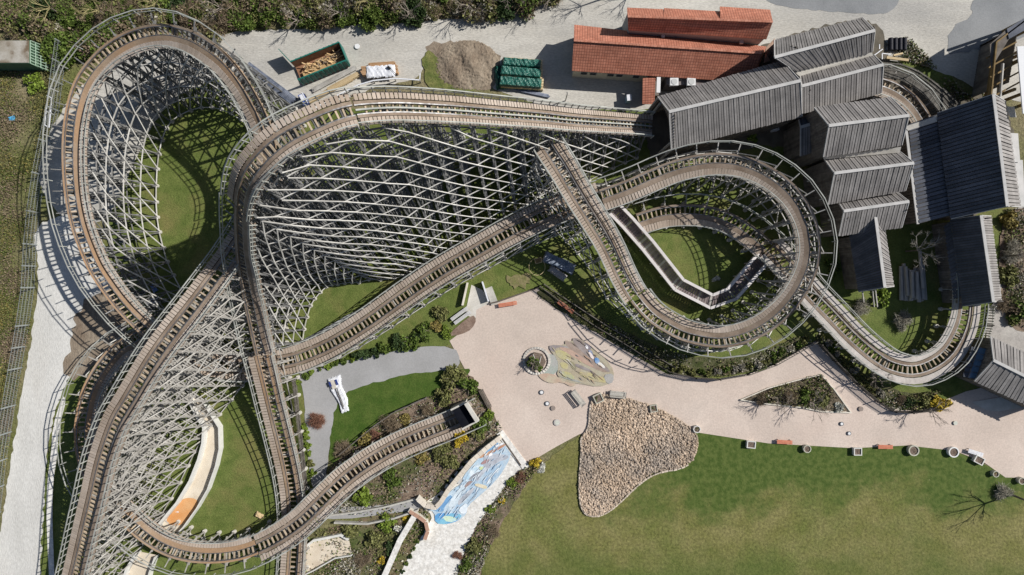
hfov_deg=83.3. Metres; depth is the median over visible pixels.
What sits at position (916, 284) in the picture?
log
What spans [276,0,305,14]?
woodland tree
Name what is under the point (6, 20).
woodland tree
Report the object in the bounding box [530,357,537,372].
bare tree
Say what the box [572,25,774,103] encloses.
workshop building
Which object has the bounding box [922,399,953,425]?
bare tree
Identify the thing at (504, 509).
planting bed
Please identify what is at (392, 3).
woodland tree
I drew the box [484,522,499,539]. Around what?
shrub
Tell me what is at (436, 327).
shrub
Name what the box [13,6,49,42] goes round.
woodland tree
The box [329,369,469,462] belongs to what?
garden lawn
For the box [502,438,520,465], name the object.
drain grate
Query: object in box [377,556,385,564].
shrub
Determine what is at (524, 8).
woodland tree
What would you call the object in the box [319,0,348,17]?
bare tree
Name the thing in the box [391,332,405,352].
shrub
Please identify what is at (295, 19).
bare tree
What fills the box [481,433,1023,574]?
lawn
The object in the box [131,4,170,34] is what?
woodland tree
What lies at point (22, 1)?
woodland tree
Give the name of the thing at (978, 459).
planter
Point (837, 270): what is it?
shrub
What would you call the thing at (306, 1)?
woodland tree
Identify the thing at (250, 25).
woodland tree
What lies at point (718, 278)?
shrub
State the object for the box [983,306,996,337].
slatted fence
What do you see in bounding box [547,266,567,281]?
rock pile
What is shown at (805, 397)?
shrub
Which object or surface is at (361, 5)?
woodland tree
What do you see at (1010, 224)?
shrub
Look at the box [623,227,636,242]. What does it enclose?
shrub
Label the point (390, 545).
shrub
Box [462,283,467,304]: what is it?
ramp wall
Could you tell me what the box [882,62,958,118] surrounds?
track
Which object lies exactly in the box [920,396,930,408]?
shrub
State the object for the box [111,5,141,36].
woodland tree
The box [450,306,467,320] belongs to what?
bench
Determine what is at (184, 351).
roller coaster
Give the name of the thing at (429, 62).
weed verge
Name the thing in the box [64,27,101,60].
woodland tree
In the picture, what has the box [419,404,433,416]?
shrub
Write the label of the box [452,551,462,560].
shrub
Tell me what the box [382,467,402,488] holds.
shrub
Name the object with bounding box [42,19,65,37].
woodland tree
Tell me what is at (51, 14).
woodland tree
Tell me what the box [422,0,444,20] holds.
woodland tree
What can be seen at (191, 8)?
woodland tree
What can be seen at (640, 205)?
shrub
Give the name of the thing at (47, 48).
woodland tree
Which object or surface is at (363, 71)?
board stack
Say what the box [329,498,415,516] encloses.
path wall
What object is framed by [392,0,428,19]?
bare tree
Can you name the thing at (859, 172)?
stepped barn
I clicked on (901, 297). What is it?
log
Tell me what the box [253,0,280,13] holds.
woodland tree
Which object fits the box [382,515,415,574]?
path wall
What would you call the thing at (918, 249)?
bare tree
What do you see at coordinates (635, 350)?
picket fence
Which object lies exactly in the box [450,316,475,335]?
seat bed
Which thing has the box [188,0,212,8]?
woodland tree
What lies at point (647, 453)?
stone bed
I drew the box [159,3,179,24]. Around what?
woodland tree
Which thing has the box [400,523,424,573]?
hedge
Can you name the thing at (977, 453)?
bench
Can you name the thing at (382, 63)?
board stack
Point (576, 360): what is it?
plaza painting
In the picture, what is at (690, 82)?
air conditioner
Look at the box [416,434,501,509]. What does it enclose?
path wall
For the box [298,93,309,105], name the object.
blue machine
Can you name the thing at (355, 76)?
board stack
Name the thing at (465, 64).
dirt heap
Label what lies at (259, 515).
sand heap
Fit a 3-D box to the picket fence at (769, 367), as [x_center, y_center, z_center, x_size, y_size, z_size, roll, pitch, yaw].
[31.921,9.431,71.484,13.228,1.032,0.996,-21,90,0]
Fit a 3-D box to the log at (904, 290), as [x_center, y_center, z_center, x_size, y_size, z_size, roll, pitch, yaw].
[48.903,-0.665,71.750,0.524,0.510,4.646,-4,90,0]
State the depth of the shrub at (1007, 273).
71.25 m
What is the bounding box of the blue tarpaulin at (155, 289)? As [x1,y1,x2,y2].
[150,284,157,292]
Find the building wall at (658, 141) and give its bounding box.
[646,20,1013,221]
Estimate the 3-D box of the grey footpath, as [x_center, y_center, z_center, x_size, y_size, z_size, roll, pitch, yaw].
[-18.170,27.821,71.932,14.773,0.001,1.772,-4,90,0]
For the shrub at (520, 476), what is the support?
on the planting bed at (504, 509)
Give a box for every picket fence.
[539,286,721,380]
[544,284,675,367]
[719,340,819,379]
[817,344,936,413]
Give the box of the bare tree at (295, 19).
[280,4,305,28]
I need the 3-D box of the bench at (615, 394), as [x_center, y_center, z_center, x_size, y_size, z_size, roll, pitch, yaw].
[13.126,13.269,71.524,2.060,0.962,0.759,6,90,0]
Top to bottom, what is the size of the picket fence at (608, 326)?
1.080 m
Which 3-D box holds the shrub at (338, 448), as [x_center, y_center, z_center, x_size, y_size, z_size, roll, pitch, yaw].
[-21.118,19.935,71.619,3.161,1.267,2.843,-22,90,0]
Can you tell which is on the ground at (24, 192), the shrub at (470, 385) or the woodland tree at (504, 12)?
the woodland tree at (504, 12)
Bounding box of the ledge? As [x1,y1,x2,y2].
[290,304,371,348]
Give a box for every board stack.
[308,79,353,103]
[311,66,356,92]
[327,72,359,89]
[360,64,398,76]
[368,61,395,65]
[506,88,549,97]
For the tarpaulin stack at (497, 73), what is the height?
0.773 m
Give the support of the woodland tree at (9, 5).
on the ground at (24, 192)
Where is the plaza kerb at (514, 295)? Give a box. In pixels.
[489,287,538,303]
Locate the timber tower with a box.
[972,18,1023,113]
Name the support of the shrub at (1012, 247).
on the shrub bed at (1004, 287)
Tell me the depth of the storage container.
69.49 m
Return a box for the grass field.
[40,61,1006,574]
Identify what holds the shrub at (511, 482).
on the planting bed at (504, 509)
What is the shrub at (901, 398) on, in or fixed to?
on the corner bed at (887, 389)
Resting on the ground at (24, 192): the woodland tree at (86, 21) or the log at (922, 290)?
the woodland tree at (86, 21)
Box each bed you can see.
[307,508,426,574]
[329,374,496,506]
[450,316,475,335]
[458,466,535,574]
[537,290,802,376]
[580,395,697,511]
[745,376,846,410]
[816,334,937,409]
[999,208,1023,331]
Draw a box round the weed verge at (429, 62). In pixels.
[422,50,475,91]
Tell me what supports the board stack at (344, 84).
on the gravel road
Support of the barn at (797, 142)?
on the grass field
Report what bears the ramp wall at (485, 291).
on the grass field
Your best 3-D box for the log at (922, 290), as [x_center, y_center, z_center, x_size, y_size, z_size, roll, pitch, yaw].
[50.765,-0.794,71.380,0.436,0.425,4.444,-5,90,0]
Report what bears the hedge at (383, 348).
on the grass field
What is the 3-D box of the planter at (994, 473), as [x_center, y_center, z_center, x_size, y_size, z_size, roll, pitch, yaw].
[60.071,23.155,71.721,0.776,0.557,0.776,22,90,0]
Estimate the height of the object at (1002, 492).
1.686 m
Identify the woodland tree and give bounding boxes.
[0,0,20,17]
[0,1,19,31]
[4,15,24,39]
[11,0,27,7]
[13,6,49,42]
[27,0,57,20]
[39,31,77,72]
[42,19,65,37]
[49,0,79,17]
[55,8,79,30]
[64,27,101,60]
[74,13,96,31]
[76,0,95,13]
[92,0,123,23]
[92,17,127,49]
[94,0,119,6]
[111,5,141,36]
[113,0,138,12]
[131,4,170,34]
[138,0,170,12]
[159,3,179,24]
[167,0,187,11]
[175,0,207,30]
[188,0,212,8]
[190,0,226,42]
[212,0,239,10]
[213,0,249,34]
[235,10,259,31]
[237,0,255,12]
[251,1,279,29]
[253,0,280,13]
[275,7,293,28]
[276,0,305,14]
[293,5,318,30]
[301,0,317,7]
[305,0,337,30]
[323,0,342,6]
[330,1,357,28]
[334,0,374,20]
[357,0,383,31]
[375,0,402,29]
[377,0,406,16]
[401,0,427,28]
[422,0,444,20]
[426,0,449,5]
[442,0,466,18]
[458,0,499,23]
[493,0,515,21]
[511,0,541,20]
[540,0,563,7]
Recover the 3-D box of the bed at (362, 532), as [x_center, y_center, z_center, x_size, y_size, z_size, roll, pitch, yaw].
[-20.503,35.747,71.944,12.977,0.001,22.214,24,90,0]
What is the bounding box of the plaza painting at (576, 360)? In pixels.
[538,338,613,385]
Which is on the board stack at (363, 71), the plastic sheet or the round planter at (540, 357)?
the plastic sheet
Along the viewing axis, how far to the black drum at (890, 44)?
71.43 m
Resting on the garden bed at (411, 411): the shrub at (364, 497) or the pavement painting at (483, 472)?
the shrub at (364, 497)
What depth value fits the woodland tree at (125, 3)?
70.92 m
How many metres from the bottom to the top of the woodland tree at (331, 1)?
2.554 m
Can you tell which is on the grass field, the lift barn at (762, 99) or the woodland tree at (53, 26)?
the lift barn at (762, 99)
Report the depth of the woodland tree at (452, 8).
71.23 m
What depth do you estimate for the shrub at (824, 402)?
71.50 m
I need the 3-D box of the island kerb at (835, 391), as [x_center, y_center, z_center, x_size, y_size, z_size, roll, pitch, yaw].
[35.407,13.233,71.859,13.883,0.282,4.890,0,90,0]
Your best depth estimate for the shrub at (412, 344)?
71.33 m
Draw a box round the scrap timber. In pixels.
[302,48,344,75]
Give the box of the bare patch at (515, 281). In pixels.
[506,273,531,288]
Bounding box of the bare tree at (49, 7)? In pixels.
[16,0,63,21]
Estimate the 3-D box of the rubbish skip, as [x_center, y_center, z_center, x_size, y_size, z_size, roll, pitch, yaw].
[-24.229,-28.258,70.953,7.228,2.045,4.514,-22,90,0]
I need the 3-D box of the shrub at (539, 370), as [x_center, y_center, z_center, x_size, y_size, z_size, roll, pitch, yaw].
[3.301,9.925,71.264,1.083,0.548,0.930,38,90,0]
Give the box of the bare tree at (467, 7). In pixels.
[451,0,482,14]
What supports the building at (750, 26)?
on the gravel road
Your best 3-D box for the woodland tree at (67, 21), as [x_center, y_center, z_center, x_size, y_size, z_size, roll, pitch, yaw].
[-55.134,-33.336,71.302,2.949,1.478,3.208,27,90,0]
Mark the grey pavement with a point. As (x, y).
(477, 298)
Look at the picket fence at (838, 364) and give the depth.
71.25 m
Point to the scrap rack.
(897, 58)
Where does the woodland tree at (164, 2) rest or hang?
on the ground at (24, 192)
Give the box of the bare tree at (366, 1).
[349,0,379,10]
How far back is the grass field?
72.00 m
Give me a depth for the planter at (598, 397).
71.55 m
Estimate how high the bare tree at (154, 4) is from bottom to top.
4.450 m
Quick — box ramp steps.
[486,286,497,304]
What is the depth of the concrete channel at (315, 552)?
71.82 m
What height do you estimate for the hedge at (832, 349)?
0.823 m
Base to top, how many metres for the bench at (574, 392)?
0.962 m
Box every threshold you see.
[497,430,528,468]
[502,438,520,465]
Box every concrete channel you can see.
[123,550,158,574]
[158,397,223,533]
[300,532,352,574]
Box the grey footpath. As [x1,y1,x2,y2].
[308,500,422,518]
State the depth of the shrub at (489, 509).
71.72 m
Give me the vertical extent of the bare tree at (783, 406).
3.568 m
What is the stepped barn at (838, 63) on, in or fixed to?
on the grass field
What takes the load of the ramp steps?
on the grass field
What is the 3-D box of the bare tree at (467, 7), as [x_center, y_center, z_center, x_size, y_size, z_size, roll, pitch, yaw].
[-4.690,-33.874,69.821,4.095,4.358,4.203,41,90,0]
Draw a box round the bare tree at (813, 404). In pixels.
[808,390,828,422]
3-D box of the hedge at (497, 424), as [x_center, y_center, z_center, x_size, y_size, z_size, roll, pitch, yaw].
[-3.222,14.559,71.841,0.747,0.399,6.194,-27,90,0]
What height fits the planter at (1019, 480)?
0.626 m
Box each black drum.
[888,37,893,50]
[893,37,897,50]
[897,37,902,50]
[902,37,906,50]
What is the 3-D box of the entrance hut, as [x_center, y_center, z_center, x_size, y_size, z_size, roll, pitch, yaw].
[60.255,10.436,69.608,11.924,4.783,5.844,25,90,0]
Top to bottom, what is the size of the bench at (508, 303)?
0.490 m
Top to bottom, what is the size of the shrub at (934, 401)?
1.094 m
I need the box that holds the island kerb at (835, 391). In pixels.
[740,374,851,412]
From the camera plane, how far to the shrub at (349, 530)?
71.52 m
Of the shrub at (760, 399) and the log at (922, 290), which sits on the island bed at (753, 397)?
the shrub at (760, 399)
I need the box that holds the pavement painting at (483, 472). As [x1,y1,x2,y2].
[428,443,510,523]
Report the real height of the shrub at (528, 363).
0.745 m
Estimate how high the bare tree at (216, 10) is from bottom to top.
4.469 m
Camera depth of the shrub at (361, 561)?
71.59 m
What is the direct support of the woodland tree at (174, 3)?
on the ground at (24, 192)
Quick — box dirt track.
[0,216,109,574]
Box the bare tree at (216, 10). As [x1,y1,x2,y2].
[198,0,228,14]
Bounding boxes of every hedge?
[295,355,354,384]
[300,423,316,476]
[351,332,421,360]
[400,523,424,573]
[437,446,483,497]
[477,381,498,425]
[670,335,809,376]
[819,334,885,397]
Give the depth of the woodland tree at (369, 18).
70.85 m
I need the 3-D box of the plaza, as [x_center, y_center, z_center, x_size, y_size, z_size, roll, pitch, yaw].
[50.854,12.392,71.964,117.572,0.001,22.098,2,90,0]
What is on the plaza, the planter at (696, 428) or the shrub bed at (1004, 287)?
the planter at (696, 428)
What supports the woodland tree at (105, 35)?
on the ground at (24, 192)
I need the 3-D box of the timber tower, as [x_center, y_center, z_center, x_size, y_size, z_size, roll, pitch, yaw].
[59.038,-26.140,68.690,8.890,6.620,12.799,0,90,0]
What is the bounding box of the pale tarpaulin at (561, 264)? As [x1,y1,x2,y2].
[542,251,575,274]
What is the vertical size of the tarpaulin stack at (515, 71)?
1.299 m
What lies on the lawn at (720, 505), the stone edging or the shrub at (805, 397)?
the stone edging
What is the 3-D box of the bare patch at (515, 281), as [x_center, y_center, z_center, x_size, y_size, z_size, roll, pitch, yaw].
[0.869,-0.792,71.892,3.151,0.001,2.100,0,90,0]
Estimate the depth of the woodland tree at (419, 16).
70.90 m
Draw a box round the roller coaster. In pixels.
[42,7,988,574]
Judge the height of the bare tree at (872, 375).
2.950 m
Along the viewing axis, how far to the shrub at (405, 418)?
71.59 m
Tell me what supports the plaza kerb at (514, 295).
on the grass field
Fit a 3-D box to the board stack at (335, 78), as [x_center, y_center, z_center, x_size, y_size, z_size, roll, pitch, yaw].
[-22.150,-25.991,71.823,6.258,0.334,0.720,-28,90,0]
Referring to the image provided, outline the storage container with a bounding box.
[0,40,55,72]
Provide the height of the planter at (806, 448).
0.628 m
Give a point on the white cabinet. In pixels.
(628, 98)
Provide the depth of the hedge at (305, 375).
71.68 m
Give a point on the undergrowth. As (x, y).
(5, 291)
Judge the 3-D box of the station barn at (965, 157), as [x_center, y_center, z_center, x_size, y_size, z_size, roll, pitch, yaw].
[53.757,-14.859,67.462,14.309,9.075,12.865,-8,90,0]
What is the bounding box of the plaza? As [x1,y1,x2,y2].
[450,289,1023,477]
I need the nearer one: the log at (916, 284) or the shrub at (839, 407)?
the log at (916, 284)
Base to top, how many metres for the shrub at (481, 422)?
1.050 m
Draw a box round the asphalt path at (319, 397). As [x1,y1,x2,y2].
[300,346,459,489]
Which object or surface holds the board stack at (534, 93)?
on the gravel road
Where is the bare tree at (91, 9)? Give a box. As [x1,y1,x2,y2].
[70,0,105,18]
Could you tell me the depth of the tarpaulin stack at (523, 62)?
70.83 m
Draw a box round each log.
[899,266,903,299]
[902,263,907,300]
[904,266,909,295]
[908,270,912,300]
[910,272,914,297]
[915,271,918,298]
[917,278,920,301]
[918,250,924,287]
[919,272,924,298]
[923,265,926,299]
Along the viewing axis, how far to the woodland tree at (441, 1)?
71.20 m
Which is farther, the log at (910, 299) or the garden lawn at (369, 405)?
the garden lawn at (369, 405)
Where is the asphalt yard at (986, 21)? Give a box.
[948,0,1023,53]
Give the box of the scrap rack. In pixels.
[875,44,908,61]
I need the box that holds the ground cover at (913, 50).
[305,36,1023,574]
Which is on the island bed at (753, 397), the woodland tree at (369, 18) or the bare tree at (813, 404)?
the bare tree at (813, 404)
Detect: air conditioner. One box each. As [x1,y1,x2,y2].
[669,78,678,86]
[686,78,695,86]
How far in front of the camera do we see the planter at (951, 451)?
71.55 m
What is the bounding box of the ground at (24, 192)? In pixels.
[0,0,1023,574]
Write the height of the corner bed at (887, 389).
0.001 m
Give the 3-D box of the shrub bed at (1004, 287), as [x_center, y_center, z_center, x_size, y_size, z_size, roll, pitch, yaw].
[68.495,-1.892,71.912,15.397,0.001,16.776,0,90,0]
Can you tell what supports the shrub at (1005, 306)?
on the shrub bed at (1004, 287)
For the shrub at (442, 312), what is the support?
on the grass field
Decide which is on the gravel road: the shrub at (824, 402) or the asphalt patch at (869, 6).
the asphalt patch at (869, 6)
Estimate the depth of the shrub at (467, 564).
71.59 m
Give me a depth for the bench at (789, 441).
71.52 m
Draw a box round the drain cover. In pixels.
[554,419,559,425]
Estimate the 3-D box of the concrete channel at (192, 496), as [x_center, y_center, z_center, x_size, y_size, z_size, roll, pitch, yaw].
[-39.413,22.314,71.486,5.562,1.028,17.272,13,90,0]
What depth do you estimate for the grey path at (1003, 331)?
71.92 m
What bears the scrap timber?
in the rubbish skip
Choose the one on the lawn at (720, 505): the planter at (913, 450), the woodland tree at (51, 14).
the planter at (913, 450)
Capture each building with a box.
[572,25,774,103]
[622,6,772,44]
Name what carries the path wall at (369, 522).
on the ground at (24, 192)
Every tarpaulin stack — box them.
[494,65,501,89]
[499,76,543,91]
[500,66,542,78]
[501,57,542,68]
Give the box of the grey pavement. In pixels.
[465,285,489,317]
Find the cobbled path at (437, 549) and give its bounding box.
[400,441,521,574]
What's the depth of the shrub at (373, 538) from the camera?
71.50 m
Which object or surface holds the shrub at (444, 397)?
on the garden bed at (411, 411)
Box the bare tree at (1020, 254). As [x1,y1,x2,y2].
[1009,242,1023,262]
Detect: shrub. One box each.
[22,72,45,94]
[305,412,325,431]
[334,440,352,459]
[340,524,359,538]
[342,458,357,470]
[352,486,372,506]
[354,551,374,569]
[357,431,371,447]
[364,530,384,546]
[370,430,379,442]
[377,512,397,533]
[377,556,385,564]
[379,413,401,432]
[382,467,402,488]
[385,540,396,556]
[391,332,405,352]
[392,525,403,533]
[399,413,409,426]
[400,330,420,351]
[401,514,410,523]
[414,451,430,465]
[417,321,430,342]
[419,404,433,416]
[430,320,441,332]
[431,305,449,322]
[431,441,451,464]
[434,388,450,407]
[439,363,466,388]
[441,324,451,339]
[441,454,459,468]
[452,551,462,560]
[453,430,468,447]
[455,378,478,395]
[458,557,471,572]
[464,537,481,553]
[467,426,485,441]
[472,416,490,435]
[483,409,494,420]
[484,505,495,513]
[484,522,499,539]
[497,496,505,503]
[506,477,518,489]
[515,469,525,482]
[526,356,539,366]
[528,457,541,468]
[534,366,542,372]
[536,462,545,472]
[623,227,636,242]
[632,194,648,208]
[711,276,720,281]
[747,134,757,142]
[755,391,767,406]
[781,387,799,402]
[800,387,813,404]
[811,391,829,408]
[824,258,840,276]
[834,402,843,412]
[852,298,871,315]
[874,288,890,307]
[893,307,913,333]
[895,395,906,405]
[903,397,915,407]
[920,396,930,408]
[930,395,952,411]
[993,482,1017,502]
[996,293,1016,313]
[997,264,1019,287]
[999,210,1018,229]
[1001,238,1023,265]
[1006,300,1023,325]
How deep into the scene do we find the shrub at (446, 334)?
71.62 m
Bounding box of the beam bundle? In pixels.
[248,62,297,105]
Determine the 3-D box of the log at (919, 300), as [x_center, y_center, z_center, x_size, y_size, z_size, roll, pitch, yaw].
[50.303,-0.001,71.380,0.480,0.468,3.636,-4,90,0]
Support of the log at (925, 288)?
on the grass field
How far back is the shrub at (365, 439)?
71.45 m
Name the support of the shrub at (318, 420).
on the asphalt path at (319, 397)
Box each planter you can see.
[523,347,550,374]
[593,392,603,403]
[649,404,657,412]
[692,425,700,432]
[745,440,755,448]
[802,444,810,452]
[852,447,861,455]
[906,445,919,455]
[946,446,958,457]
[971,454,985,465]
[990,470,999,476]
[1015,476,1023,484]
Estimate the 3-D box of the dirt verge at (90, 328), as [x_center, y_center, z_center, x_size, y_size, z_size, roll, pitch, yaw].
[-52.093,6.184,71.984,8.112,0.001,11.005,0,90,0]
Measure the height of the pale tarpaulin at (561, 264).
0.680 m
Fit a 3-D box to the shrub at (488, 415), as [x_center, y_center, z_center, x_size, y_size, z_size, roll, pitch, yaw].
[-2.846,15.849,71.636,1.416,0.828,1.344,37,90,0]
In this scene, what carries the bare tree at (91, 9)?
on the ground at (24, 192)
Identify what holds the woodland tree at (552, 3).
on the ground at (24, 192)
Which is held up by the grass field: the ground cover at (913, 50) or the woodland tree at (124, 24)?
the ground cover at (913, 50)
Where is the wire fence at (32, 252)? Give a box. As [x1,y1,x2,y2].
[0,38,64,512]
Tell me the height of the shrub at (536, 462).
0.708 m
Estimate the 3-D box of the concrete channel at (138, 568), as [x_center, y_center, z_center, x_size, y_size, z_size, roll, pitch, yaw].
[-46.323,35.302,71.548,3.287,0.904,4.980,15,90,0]
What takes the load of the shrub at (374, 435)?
on the garden bed at (411, 411)
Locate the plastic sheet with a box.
[366,64,395,77]
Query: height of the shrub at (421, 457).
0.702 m
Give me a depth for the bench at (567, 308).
71.52 m
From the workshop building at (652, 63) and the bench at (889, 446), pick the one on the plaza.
the bench at (889, 446)
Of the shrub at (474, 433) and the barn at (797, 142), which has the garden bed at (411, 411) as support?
the shrub at (474, 433)
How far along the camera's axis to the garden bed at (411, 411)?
71.95 m
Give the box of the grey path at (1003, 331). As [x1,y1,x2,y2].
[986,206,1023,351]
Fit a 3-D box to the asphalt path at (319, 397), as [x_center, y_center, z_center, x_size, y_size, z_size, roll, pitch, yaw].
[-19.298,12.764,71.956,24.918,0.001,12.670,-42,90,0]
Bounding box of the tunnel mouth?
[450,399,478,429]
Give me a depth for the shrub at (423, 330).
71.45 m
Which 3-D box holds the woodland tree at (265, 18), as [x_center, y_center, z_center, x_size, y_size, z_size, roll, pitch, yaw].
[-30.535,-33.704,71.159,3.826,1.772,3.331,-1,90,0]
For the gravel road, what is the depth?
71.99 m
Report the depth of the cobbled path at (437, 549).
71.94 m
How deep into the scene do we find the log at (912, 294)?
70.86 m
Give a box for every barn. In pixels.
[646,61,802,160]
[759,17,884,123]
[783,117,822,161]
[787,97,914,306]
[892,94,1023,224]
[932,215,1003,306]
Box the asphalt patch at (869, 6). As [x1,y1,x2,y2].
[767,0,898,13]
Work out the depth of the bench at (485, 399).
71.52 m
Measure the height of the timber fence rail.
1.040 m
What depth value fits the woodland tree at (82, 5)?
71.23 m
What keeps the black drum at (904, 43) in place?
on the gravel road
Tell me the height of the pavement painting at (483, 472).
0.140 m
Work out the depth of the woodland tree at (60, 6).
70.78 m
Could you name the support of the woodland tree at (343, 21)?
on the ground at (24, 192)
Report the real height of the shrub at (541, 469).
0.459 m
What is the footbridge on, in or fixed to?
on the grass field
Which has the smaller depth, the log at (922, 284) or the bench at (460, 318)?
the log at (922, 284)
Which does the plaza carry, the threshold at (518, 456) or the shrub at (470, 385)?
the threshold at (518, 456)
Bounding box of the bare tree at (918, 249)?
[905,229,942,268]
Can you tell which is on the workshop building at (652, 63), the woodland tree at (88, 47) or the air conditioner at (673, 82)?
the air conditioner at (673, 82)
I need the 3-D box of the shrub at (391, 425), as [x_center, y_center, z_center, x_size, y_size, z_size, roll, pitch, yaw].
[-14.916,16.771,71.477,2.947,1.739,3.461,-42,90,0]
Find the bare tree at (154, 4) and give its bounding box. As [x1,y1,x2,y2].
[135,0,162,12]
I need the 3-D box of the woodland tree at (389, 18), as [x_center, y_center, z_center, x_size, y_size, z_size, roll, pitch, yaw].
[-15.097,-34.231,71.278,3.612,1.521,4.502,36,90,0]
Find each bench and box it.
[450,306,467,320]
[454,310,470,324]
[479,389,491,407]
[499,301,516,306]
[557,301,573,312]
[571,389,584,406]
[609,391,626,398]
[777,439,791,443]
[877,444,892,448]
[967,448,983,456]
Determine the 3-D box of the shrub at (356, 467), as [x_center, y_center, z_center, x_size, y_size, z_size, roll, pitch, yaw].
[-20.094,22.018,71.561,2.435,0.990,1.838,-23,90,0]
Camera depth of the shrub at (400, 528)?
71.64 m
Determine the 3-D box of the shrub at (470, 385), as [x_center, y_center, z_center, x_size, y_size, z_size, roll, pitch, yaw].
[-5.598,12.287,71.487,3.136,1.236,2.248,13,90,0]
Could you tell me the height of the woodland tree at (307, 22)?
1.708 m
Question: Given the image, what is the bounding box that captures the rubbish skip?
[279,41,349,84]
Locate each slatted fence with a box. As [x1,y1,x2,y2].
[291,379,307,488]
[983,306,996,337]
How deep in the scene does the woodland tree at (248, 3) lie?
70.69 m
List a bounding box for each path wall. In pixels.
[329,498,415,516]
[334,508,418,524]
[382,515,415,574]
[408,507,429,540]
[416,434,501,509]
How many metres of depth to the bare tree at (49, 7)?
68.67 m
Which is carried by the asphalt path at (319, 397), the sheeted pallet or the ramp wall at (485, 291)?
the sheeted pallet
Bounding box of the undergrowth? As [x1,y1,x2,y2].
[0,0,443,500]
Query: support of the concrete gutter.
on the grass field
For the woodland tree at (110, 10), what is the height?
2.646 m
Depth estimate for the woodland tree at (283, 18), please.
71.23 m
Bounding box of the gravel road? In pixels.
[38,0,1023,221]
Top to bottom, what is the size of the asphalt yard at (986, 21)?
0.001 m
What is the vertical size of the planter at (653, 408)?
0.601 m
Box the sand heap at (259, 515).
[255,511,263,518]
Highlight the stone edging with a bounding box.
[578,398,687,516]
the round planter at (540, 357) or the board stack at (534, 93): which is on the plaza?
the round planter at (540, 357)
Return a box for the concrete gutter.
[47,397,64,574]
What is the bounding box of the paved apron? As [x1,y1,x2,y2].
[973,397,1022,410]
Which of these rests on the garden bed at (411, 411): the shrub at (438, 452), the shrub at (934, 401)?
the shrub at (438, 452)
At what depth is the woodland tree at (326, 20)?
70.72 m
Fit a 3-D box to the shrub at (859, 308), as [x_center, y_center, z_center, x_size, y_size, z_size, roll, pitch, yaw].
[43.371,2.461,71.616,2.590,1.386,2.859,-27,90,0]
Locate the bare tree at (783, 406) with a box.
[770,391,792,415]
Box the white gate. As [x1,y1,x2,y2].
[44,96,51,127]
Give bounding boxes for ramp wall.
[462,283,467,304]
[482,281,488,300]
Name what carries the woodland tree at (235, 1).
on the ground at (24, 192)
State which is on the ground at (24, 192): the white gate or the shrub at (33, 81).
the shrub at (33, 81)
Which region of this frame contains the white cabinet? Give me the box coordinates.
[625,94,631,103]
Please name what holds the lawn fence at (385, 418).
on the garden lawn at (369, 405)
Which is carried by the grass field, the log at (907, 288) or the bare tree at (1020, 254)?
the bare tree at (1020, 254)
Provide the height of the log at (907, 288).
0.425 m
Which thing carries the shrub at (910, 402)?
on the corner bed at (887, 389)
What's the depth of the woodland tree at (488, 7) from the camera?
70.60 m
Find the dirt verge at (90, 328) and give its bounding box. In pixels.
[63,293,126,380]
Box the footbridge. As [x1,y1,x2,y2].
[608,203,765,308]
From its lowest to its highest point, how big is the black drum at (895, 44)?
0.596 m
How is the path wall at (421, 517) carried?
on the ground at (24, 192)
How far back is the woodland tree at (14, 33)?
70.82 m
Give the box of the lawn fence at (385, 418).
[339,396,426,454]
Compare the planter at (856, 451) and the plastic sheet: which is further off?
the planter at (856, 451)
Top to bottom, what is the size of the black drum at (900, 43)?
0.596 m
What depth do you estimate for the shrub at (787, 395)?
71.48 m
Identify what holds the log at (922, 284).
on the log at (922, 290)
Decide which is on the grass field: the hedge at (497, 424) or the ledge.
the ledge
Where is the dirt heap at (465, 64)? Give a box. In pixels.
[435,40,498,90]
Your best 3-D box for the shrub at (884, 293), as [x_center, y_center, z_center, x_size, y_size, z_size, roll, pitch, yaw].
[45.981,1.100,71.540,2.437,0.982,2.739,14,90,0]
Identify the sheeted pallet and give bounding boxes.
[328,374,348,412]
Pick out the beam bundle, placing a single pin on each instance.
(288, 96)
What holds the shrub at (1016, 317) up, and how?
on the shrub bed at (1004, 287)
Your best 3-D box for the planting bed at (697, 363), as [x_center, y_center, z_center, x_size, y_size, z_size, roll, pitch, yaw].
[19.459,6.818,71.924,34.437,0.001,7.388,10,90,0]
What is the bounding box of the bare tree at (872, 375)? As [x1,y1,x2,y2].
[869,365,893,389]
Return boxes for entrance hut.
[951,336,1023,407]
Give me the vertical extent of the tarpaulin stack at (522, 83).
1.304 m
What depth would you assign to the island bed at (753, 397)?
71.80 m
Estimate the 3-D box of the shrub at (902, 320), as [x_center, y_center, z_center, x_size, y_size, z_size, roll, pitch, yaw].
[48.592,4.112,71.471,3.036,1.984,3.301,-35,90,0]
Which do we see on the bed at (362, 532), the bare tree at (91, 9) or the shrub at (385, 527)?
the shrub at (385, 527)
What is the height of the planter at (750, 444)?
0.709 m
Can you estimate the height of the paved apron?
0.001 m
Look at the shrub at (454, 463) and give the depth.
71.47 m
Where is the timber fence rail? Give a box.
[316,73,420,108]

